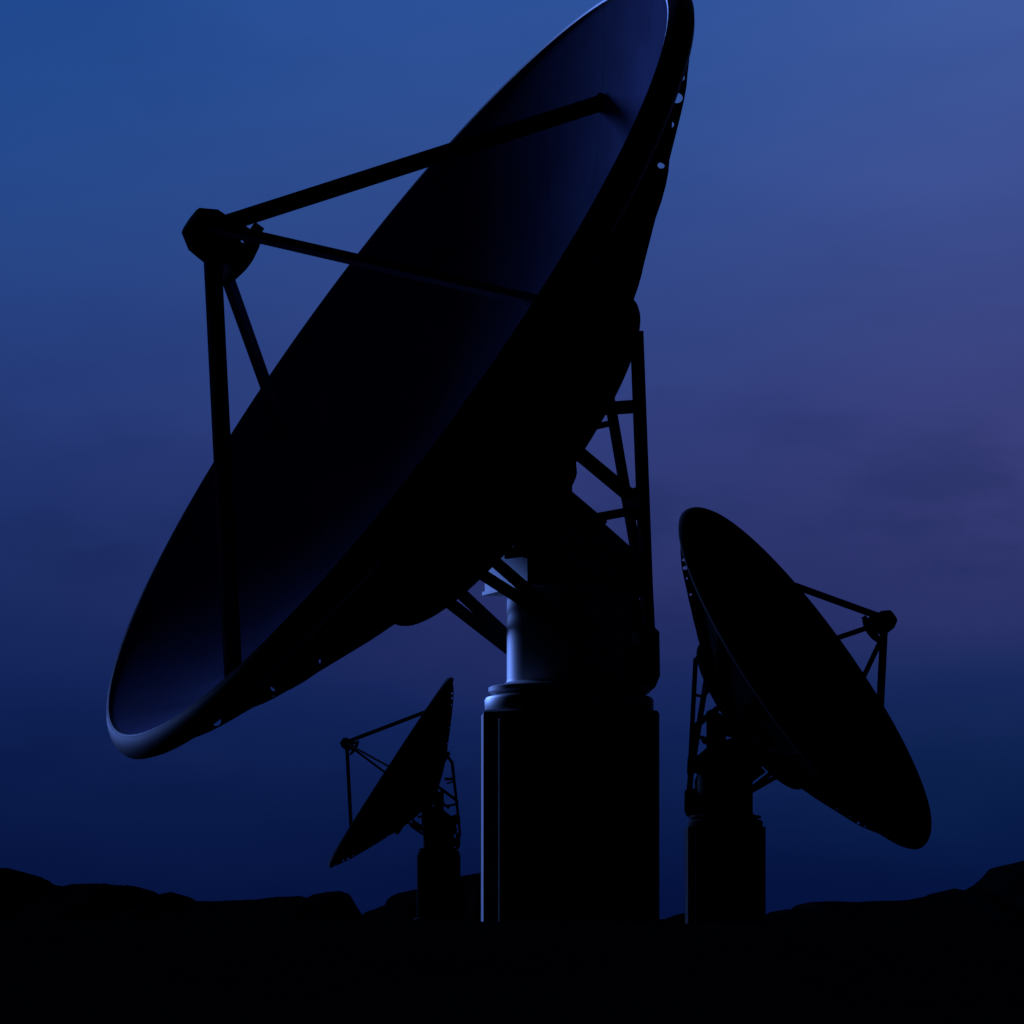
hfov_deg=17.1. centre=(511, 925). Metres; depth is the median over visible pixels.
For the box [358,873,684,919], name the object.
hills
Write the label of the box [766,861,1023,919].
hills
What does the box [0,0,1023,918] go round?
sky
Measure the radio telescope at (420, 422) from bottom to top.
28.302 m
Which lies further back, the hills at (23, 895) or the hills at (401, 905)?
the hills at (23, 895)
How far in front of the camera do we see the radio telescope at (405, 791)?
384.56 m
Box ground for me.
[0,919,1023,1023]
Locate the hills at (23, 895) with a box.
[0,868,361,919]
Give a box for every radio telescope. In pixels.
[106,0,694,923]
[328,677,462,919]
[678,507,931,923]
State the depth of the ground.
51.82 m
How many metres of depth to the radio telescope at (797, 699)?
213.74 m

